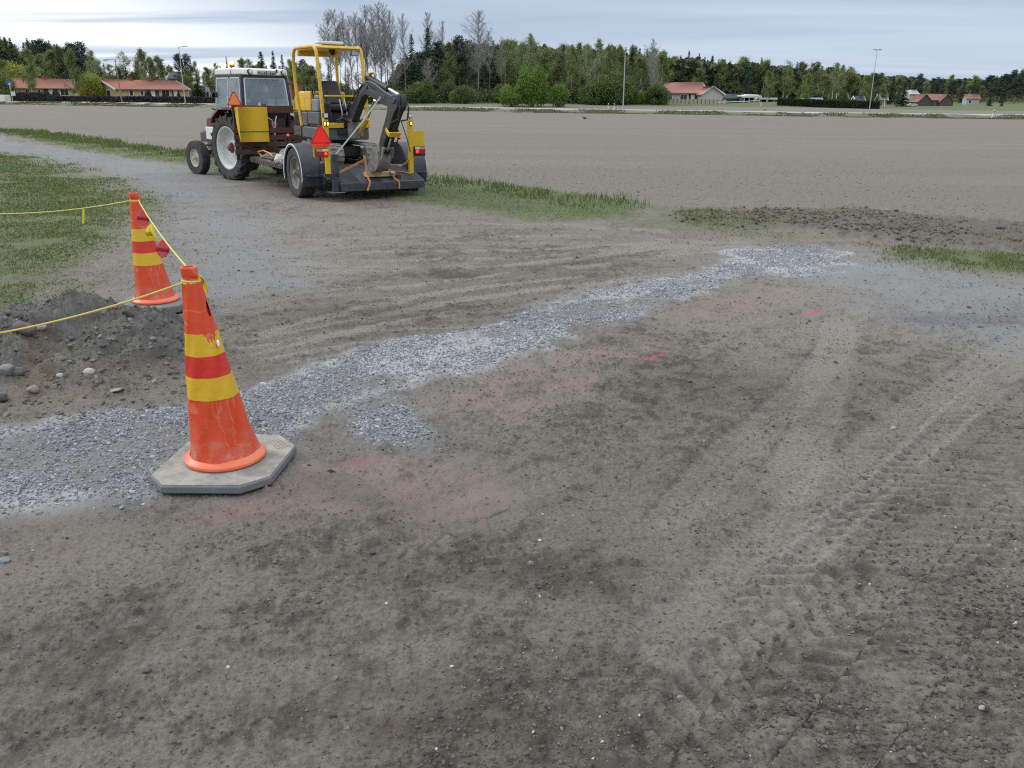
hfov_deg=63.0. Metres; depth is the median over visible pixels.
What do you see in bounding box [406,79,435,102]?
bush
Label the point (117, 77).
street lamp
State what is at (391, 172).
ratchet strap
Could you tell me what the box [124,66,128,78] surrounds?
spruce tree
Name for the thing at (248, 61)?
birch tree
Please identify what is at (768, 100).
carport
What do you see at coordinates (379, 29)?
bare tree
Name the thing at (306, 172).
loader trailer
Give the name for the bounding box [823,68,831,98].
spruce tree
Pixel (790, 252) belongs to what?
crushed stone
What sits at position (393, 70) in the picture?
bare tree
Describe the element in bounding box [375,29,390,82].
bare tree
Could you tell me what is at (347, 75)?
bare tree
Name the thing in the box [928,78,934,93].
spruce tree
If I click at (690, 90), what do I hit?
house
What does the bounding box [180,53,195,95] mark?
pine tree
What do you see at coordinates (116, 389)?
stone
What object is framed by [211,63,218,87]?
birch tree
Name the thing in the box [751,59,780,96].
birch tree
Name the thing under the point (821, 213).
soil clods
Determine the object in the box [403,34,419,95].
spruce tree
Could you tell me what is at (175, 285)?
barrier rope
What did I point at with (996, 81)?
spruce tree
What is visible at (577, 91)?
bush
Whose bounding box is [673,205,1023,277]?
patchy grass
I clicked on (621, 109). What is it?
road
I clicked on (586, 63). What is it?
birch tree
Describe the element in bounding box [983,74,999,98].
pine tree
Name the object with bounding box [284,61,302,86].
birch tree
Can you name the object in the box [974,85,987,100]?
birch tree
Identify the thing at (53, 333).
dirt mound
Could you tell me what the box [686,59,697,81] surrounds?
birch tree
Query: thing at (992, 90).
pine tree
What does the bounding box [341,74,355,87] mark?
bare tree
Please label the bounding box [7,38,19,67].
spruce tree
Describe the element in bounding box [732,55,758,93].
birch tree
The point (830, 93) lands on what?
birch tree
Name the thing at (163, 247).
barrier rope
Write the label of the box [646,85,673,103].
bush
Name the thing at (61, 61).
birch tree
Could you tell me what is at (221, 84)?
birch tree
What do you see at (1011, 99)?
undergrowth
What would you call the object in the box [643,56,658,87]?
birch tree
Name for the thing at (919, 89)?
pine tree
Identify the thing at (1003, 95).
spruce tree
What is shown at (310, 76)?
birch tree
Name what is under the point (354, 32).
bare tree
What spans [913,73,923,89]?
pine tree
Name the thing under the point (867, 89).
birch tree
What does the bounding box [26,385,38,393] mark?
stone
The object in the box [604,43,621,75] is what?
birch tree
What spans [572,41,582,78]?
birch tree
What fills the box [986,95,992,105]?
spruce tree
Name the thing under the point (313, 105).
mini excavator
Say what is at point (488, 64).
bare tree
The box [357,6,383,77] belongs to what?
bare tree
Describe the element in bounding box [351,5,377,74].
bare tree
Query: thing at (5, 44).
spruce tree
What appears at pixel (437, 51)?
pine tree
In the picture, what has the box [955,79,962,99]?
pine tree
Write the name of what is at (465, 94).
bush
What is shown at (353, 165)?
ratchet strap
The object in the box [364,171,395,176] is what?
timber block
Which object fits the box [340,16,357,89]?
bare tree
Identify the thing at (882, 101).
house
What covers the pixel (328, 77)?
bare tree
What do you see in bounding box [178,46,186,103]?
street lamp
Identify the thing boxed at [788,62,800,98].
spruce tree
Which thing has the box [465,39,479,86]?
pine tree
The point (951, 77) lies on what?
birch tree
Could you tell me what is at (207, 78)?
birch tree
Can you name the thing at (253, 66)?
birch tree
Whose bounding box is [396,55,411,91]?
spruce tree
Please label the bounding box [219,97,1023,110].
meadow
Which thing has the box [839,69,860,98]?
birch tree
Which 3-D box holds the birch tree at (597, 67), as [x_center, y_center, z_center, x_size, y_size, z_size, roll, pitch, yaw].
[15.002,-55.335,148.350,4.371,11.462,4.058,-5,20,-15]
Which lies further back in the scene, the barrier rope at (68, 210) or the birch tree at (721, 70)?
the birch tree at (721, 70)
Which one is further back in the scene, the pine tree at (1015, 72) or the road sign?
the pine tree at (1015, 72)
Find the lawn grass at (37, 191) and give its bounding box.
[0,152,200,310]
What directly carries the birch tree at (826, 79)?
on the meadow
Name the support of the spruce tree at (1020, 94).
on the meadow
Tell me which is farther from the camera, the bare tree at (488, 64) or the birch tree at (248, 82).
the birch tree at (248, 82)
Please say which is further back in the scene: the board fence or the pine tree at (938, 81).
the pine tree at (938, 81)
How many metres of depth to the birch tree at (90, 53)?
177.68 m
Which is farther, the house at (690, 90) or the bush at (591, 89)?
the house at (690, 90)
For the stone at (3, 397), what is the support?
on the gravel yard at (102, 547)
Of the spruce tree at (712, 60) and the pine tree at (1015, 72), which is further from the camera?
the pine tree at (1015, 72)
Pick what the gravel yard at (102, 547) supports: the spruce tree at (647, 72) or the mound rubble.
the mound rubble
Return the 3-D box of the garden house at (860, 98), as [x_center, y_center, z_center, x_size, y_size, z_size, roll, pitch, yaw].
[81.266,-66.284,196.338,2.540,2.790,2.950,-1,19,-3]
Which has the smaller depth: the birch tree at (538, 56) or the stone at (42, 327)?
the stone at (42, 327)
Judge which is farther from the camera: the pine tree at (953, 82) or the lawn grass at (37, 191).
the pine tree at (953, 82)
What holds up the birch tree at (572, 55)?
on the meadow
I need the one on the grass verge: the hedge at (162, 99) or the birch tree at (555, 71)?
the hedge at (162, 99)
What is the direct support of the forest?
on the meadow
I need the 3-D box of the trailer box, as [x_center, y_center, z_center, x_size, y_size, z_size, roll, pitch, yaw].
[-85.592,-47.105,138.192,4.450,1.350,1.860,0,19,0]
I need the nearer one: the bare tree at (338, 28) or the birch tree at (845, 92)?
the bare tree at (338, 28)
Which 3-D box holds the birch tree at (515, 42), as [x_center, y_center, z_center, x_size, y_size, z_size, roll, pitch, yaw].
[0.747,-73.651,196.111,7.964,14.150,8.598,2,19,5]
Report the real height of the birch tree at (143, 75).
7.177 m
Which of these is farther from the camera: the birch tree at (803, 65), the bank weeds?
the birch tree at (803, 65)
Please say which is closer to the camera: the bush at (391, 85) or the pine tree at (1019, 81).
the bush at (391, 85)
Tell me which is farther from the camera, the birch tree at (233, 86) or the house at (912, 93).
the house at (912, 93)
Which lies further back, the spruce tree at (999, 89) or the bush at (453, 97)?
the spruce tree at (999, 89)
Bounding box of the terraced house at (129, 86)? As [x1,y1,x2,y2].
[98,77,190,96]
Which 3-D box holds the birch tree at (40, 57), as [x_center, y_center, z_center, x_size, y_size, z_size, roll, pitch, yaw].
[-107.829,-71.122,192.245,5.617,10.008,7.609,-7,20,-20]
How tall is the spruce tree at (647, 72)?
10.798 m
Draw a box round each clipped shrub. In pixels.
[47,94,55,101]
[52,90,59,95]
[144,90,151,95]
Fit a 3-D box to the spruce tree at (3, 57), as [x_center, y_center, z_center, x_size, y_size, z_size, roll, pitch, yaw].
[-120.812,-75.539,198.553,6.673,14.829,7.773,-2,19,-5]
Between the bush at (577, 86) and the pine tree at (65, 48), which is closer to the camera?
the bush at (577, 86)
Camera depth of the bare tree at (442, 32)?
164.42 m
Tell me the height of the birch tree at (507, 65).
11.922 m
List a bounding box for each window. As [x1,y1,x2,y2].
[59,89,69,95]
[161,90,169,95]
[680,94,687,100]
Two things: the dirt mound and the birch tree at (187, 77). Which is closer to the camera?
the dirt mound
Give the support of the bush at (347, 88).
on the meadow
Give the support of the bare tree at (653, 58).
on the meadow
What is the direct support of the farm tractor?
on the gravel yard at (102, 547)
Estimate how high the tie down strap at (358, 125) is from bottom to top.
0.924 m
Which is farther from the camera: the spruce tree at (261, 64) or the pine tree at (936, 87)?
the pine tree at (936, 87)
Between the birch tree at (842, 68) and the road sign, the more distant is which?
the birch tree at (842, 68)
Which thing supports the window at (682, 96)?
in the house at (690, 90)
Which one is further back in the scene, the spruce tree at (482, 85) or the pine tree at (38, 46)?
the pine tree at (38, 46)
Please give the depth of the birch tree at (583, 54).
168.73 m
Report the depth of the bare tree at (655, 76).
150.09 m
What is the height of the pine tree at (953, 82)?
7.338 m
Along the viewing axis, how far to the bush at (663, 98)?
150.54 m
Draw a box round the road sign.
[6,81,15,100]
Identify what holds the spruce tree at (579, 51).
on the meadow
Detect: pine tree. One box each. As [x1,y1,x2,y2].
[29,37,53,70]
[59,41,80,77]
[67,41,91,73]
[172,53,184,82]
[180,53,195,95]
[296,59,306,90]
[416,51,435,80]
[426,39,446,87]
[447,35,470,87]
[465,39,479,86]
[482,53,496,90]
[744,72,752,93]
[770,71,780,96]
[868,73,882,100]
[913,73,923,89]
[915,87,923,93]
[931,80,940,93]
[936,77,942,92]
[945,79,957,95]
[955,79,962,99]
[975,81,988,99]
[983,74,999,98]
[989,87,996,98]
[998,73,1012,96]
[1006,69,1021,97]
[1008,77,1023,103]
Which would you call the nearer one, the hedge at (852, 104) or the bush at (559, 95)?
the bush at (559, 95)
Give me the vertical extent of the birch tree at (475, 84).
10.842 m
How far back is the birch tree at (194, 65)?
191.80 m
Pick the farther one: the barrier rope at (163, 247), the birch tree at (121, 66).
the birch tree at (121, 66)
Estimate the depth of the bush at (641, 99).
151.48 m
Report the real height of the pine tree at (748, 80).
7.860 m
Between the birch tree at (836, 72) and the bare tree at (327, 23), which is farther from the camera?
the birch tree at (836, 72)
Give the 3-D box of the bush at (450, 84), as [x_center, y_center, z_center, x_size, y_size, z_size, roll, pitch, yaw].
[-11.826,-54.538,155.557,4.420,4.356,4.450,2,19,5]
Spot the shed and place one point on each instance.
(970, 99)
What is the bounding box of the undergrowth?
[309,85,1023,104]
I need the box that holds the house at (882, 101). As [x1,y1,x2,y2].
[875,93,888,106]
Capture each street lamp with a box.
[103,59,122,101]
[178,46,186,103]
[622,52,625,111]
[868,49,881,113]
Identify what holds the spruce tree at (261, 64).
on the meadow
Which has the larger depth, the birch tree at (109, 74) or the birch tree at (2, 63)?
the birch tree at (109, 74)
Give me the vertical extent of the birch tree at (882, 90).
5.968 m
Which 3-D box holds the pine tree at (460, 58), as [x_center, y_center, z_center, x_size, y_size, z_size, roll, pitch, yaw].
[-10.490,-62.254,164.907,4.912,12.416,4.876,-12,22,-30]
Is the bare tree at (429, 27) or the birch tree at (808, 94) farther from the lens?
the birch tree at (808, 94)
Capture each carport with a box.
[737,94,761,102]
[755,98,776,101]
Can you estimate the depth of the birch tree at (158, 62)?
191.90 m
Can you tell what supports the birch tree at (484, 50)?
on the meadow
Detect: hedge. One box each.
[12,91,49,101]
[54,95,219,103]
[777,98,880,108]
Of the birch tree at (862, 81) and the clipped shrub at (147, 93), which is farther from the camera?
the birch tree at (862, 81)
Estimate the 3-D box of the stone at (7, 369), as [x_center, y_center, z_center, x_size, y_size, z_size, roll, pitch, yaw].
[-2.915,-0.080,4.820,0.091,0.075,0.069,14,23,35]
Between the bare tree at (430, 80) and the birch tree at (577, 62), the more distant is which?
the birch tree at (577, 62)
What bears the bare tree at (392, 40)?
on the meadow
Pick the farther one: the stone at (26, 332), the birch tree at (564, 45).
the birch tree at (564, 45)
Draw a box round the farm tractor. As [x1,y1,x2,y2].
[186,60,306,179]
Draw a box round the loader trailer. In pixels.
[227,92,426,197]
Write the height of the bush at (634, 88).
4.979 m
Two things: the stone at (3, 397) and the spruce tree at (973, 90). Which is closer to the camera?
the stone at (3, 397)
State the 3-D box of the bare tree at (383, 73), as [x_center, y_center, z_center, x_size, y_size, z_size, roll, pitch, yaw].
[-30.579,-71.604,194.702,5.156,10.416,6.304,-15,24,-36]
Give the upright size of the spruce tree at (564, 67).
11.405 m
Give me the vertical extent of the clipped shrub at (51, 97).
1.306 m
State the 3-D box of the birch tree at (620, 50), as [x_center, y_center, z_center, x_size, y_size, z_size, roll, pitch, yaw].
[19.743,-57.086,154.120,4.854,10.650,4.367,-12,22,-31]
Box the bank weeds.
[0,101,1023,118]
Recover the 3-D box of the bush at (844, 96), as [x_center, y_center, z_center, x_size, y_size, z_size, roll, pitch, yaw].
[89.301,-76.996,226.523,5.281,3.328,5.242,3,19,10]
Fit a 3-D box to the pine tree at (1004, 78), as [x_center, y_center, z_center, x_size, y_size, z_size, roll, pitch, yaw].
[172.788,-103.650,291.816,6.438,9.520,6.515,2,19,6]
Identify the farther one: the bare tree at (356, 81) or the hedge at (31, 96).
the bare tree at (356, 81)
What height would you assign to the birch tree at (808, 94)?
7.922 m
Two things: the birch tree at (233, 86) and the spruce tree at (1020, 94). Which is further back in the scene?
the spruce tree at (1020, 94)
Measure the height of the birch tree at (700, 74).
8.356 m
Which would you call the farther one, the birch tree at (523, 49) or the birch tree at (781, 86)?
the birch tree at (781, 86)
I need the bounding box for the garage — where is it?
[723,94,742,102]
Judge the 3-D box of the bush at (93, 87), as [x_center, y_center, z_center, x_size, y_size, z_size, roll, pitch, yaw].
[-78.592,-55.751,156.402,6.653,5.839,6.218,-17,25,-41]
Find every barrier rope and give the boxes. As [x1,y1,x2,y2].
[0,200,128,223]
[0,278,200,333]
[129,200,207,291]
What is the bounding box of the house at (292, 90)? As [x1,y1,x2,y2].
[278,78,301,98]
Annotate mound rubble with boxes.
[0,289,282,422]
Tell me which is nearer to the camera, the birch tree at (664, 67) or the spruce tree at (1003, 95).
the birch tree at (664, 67)
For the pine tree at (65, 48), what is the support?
on the meadow
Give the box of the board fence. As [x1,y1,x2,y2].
[669,98,726,103]
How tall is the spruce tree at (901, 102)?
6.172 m
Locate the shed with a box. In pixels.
[961,94,980,104]
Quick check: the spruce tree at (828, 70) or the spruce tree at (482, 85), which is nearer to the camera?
the spruce tree at (482, 85)
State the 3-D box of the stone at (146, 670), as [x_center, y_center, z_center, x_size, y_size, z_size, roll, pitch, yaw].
[-1.105,0.867,2.528,0.029,0.012,0.023,-7,8,-13]
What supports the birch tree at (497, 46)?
on the meadow
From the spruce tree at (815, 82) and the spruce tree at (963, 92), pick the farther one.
the spruce tree at (963, 92)
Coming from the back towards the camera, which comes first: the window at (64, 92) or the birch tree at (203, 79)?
the birch tree at (203, 79)
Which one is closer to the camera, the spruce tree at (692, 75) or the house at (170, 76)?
the house at (170, 76)
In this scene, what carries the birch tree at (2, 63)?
on the meadow
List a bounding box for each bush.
[0,74,16,100]
[1,58,43,77]
[72,70,105,95]
[340,82,353,101]
[383,81,398,89]
[394,89,406,96]
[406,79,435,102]
[409,95,416,102]
[437,79,458,101]
[448,88,460,103]
[455,84,475,103]
[481,93,492,101]
[491,83,505,101]
[496,82,522,106]
[515,61,551,106]
[547,82,570,106]
[560,82,582,102]
[570,84,583,102]
[574,80,607,104]
[597,68,637,104]
[610,82,641,103]
[629,91,647,103]
[644,83,672,104]
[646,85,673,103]
[833,94,847,98]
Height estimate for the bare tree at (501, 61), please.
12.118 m
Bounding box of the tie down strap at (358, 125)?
[336,97,380,153]
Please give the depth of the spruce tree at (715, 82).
190.85 m
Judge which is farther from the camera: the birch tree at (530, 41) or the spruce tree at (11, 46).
the spruce tree at (11, 46)
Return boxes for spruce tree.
[0,37,10,60]
[2,37,12,63]
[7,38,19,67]
[30,40,37,62]
[55,44,67,78]
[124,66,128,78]
[193,70,204,96]
[218,67,227,97]
[234,79,244,98]
[253,52,274,98]
[270,51,281,98]
[278,55,285,98]
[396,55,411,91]
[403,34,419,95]
[417,28,440,93]
[455,57,462,87]
[475,59,487,94]
[486,40,498,93]
[494,49,503,87]
[558,44,565,83]
[577,43,585,86]
[626,52,636,87]
[644,49,649,91]
[678,59,686,81]
[689,60,695,81]
[708,56,714,85]
[712,74,719,88]
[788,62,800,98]
[809,78,820,97]
[818,66,827,99]
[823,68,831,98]
[850,79,860,98]
[886,76,896,104]
[893,83,912,106]
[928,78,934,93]
[957,80,965,102]
[971,78,975,93]
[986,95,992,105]
[988,76,998,100]
[995,75,1002,101]
[998,77,1007,102]
[1010,70,1023,98]
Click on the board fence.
(703, 101)
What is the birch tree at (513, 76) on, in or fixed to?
on the meadow
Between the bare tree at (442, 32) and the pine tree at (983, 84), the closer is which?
the bare tree at (442, 32)
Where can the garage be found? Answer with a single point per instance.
(731, 98)
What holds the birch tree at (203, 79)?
on the meadow
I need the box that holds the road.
[24,101,1023,114]
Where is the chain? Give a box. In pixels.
[247,146,277,149]
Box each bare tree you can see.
[316,13,344,80]
[320,9,346,65]
[322,72,333,80]
[331,33,344,81]
[334,11,353,84]
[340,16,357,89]
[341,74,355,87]
[342,66,355,85]
[344,12,362,88]
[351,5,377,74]
[352,17,369,57]
[353,72,361,86]
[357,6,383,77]
[358,29,370,74]
[362,22,379,77]
[366,2,396,80]
[372,58,389,78]
[373,3,400,78]
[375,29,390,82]
[381,9,398,84]
[385,61,399,81]
[390,70,402,85]
[391,13,414,92]
[393,58,404,88]
[418,12,438,62]
[419,58,439,85]
[433,20,445,82]
[457,42,482,84]
[459,9,494,96]
[482,30,494,88]
[494,37,507,82]
[642,38,660,85]
[648,66,662,104]
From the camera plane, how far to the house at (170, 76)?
184.98 m
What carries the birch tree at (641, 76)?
on the meadow
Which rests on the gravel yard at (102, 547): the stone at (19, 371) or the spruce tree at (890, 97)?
the stone at (19, 371)
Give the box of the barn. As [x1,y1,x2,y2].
[908,94,954,105]
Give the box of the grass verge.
[0,101,1023,310]
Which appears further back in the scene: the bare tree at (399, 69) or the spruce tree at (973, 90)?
the spruce tree at (973, 90)
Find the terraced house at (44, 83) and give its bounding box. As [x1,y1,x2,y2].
[5,75,87,95]
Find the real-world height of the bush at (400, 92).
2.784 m
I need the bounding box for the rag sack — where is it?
[274,154,283,162]
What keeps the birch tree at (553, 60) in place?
on the meadow
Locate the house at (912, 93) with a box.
[904,90,918,102]
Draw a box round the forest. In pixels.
[0,43,1023,101]
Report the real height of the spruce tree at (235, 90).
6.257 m
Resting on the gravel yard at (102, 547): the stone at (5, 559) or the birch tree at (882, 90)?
the stone at (5, 559)
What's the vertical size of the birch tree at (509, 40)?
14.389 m
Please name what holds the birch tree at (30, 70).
on the meadow
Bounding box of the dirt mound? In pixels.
[0,287,184,375]
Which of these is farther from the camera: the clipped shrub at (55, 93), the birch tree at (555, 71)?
the birch tree at (555, 71)
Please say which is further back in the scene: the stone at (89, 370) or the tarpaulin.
the tarpaulin
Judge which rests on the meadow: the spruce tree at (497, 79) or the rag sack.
the spruce tree at (497, 79)
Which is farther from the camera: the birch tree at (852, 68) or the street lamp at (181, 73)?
the birch tree at (852, 68)
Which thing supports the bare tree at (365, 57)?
on the meadow
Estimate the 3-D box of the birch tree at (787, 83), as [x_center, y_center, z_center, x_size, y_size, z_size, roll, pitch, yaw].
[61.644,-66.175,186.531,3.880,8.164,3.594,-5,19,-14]
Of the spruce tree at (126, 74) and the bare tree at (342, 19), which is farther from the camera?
the spruce tree at (126, 74)
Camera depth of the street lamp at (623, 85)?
110.21 m
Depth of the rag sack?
14.95 m
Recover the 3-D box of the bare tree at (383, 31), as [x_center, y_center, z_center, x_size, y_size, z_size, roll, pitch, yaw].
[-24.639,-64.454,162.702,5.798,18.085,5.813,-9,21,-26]
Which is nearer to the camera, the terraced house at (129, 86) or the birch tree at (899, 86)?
the terraced house at (129, 86)
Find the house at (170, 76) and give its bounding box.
[166,72,192,96]
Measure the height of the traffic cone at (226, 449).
0.930 m
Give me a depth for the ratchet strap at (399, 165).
14.20 m
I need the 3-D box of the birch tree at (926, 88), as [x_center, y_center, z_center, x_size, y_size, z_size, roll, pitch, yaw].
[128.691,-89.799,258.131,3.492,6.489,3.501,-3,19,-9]
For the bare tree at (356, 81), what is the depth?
195.43 m
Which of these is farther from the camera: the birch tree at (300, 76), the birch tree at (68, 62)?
the birch tree at (300, 76)
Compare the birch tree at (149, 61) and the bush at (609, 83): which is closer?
the bush at (609, 83)
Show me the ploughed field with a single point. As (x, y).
(982, 160)
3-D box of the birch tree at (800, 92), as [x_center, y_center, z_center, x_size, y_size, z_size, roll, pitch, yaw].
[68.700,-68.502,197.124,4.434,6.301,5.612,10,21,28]
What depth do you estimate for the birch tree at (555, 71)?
167.25 m
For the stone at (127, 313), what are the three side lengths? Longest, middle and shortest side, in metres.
0.073 x 0.055 x 0.044 m
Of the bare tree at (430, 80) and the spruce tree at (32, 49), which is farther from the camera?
the spruce tree at (32, 49)
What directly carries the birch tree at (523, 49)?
on the meadow
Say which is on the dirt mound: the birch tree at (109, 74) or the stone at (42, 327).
the stone at (42, 327)
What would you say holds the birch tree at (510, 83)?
on the meadow
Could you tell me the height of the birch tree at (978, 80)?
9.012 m
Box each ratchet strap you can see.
[340,159,364,172]
[363,155,370,190]
[389,168,399,188]
[390,159,408,166]
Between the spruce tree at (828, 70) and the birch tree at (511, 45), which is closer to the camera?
the birch tree at (511, 45)
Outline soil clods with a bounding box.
[663,206,1023,246]
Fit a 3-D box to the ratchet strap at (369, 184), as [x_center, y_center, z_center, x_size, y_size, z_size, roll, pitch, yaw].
[-2.412,-3.517,13.946,0.087,0.559,0.284,-5,19,-14]
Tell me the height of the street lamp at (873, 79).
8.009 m
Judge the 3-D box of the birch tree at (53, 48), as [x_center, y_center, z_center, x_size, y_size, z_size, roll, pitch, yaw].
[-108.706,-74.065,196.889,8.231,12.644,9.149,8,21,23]
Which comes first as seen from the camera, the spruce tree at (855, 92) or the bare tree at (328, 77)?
the bare tree at (328, 77)
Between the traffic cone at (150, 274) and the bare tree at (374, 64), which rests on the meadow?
the bare tree at (374, 64)
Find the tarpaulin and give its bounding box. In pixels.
[261,152,277,159]
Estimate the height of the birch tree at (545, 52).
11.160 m
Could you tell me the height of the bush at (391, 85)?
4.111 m
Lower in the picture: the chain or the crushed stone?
the crushed stone
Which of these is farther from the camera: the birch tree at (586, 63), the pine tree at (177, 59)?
the pine tree at (177, 59)
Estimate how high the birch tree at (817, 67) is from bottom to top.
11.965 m
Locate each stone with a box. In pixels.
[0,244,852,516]
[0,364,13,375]
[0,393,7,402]
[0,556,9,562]
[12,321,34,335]
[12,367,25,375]
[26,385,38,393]
[37,325,46,329]
[83,368,94,373]
[110,388,124,391]
[122,310,133,316]
[142,668,151,672]
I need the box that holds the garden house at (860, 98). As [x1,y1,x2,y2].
[851,96,865,100]
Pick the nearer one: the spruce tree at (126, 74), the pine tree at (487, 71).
the pine tree at (487, 71)
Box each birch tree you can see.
[0,58,19,90]
[8,44,21,64]
[14,48,42,91]
[25,55,51,78]
[35,53,52,78]
[36,49,68,78]
[41,41,58,77]
[52,47,67,77]
[63,48,86,95]
[83,49,102,76]
[86,60,103,77]
[102,63,115,78]
[113,49,137,79]
[128,72,139,79]
[130,48,149,79]
[136,66,147,79]
[140,56,161,79]
[151,55,167,79]
[166,66,174,79]
[178,67,195,95]
[189,60,201,88]
[200,67,215,96]
[200,75,204,92]
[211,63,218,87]
[214,73,227,97]
[227,80,235,91]
[231,57,252,86]
[236,79,253,98]
[245,58,253,94]
[249,65,262,91]
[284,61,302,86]
[296,63,311,90]
[298,65,322,90]
[436,41,464,86]
[455,42,477,86]
[471,48,495,89]
[475,39,487,88]
[492,44,514,81]
[494,39,518,85]
[496,39,519,85]
[500,58,518,86]
[507,38,518,88]
[507,46,531,85]
[510,41,538,81]
[511,38,526,84]
[519,41,541,76]
[524,33,538,72]
[536,46,555,94]
[545,49,566,83]
[547,48,558,89]
[556,43,565,81]
[557,41,572,84]
[560,56,586,86]
[561,44,582,102]
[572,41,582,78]
[579,42,596,83]
[579,45,595,80]
[584,39,607,104]
[597,43,616,79]
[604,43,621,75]
[613,44,632,76]
[625,54,653,91]
[626,44,638,67]
[628,56,653,98]
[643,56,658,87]
[644,45,661,78]
[653,52,677,85]
[657,50,677,81]
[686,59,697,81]
[690,67,708,84]
[708,59,731,89]
[725,62,744,93]
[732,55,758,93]
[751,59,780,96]
[762,70,776,101]
[777,60,794,97]
[777,70,794,97]
[778,69,797,97]
[792,61,809,94]
[794,80,812,98]
[798,73,820,98]
[800,61,827,89]
[817,74,838,99]
[824,76,834,98]
[828,63,844,98]
[833,70,859,98]
[833,74,847,98]
[835,64,845,94]
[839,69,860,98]
[840,66,856,90]
[857,75,878,100]
[858,75,867,96]
[873,72,890,94]
[878,83,889,106]
[890,76,908,94]
[923,83,930,93]
[945,75,958,91]
[965,75,981,93]
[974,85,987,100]
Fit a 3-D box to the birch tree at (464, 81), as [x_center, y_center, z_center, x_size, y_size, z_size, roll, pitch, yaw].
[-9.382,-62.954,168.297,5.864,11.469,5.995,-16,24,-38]
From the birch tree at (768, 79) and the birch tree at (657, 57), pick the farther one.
the birch tree at (657, 57)
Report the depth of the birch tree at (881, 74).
280.52 m
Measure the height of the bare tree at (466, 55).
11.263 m
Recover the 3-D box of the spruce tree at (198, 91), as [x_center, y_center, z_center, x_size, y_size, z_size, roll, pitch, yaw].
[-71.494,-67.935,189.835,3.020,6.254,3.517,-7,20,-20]
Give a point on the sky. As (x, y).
(962, 39)
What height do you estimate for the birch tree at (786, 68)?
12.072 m
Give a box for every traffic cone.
[118,192,182,312]
[150,265,296,493]
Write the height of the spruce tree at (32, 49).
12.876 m
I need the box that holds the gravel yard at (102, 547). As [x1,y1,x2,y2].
[0,127,1023,767]
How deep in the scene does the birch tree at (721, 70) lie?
208.46 m
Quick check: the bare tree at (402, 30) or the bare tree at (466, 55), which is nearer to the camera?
the bare tree at (402, 30)
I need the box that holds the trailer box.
[0,95,10,100]
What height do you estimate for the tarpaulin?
0.112 m
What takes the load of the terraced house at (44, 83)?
on the meadow
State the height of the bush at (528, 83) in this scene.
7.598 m
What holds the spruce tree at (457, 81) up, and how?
on the meadow
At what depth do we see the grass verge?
13.03 m
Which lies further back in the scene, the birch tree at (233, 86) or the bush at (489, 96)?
the birch tree at (233, 86)
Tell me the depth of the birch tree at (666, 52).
208.16 m
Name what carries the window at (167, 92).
in the terraced house at (129, 86)
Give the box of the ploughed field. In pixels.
[0,103,1023,221]
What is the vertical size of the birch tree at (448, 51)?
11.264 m
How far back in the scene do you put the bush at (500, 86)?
153.64 m
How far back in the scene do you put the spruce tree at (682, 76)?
207.25 m
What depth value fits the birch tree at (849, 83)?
223.19 m
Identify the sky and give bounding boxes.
[0,0,1023,88]
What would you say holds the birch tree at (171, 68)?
on the meadow
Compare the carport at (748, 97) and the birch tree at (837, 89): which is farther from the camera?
the birch tree at (837, 89)
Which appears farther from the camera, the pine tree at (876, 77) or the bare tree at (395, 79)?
the pine tree at (876, 77)
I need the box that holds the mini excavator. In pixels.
[292,41,408,171]
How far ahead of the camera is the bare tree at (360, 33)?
157.94 m
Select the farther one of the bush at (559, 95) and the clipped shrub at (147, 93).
the clipped shrub at (147, 93)
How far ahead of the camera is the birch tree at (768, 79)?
187.88 m
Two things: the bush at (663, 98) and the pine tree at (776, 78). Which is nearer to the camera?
the bush at (663, 98)
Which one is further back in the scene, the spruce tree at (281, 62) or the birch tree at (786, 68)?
the birch tree at (786, 68)
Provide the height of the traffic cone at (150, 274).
0.912 m
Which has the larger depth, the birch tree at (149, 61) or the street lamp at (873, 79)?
the birch tree at (149, 61)
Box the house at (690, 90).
[648,82,725,103]
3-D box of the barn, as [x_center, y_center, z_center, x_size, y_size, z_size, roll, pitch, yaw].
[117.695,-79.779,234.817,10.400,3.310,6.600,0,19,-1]
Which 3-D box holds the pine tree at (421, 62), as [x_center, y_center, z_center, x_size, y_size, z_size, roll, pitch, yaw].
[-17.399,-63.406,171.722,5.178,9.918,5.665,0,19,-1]
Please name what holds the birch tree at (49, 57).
on the meadow
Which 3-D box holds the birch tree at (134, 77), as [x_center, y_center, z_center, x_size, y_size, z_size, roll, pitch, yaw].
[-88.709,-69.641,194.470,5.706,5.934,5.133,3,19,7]
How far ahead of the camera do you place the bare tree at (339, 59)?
170.17 m
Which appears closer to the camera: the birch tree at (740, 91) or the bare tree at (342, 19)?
the bare tree at (342, 19)
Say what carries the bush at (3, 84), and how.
on the meadow
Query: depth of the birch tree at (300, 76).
170.64 m
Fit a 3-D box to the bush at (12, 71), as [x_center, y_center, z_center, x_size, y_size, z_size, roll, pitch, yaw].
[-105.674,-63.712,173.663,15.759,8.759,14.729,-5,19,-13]
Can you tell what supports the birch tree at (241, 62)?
on the meadow
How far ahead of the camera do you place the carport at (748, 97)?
189.66 m
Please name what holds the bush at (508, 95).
on the ploughed field
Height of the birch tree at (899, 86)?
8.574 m

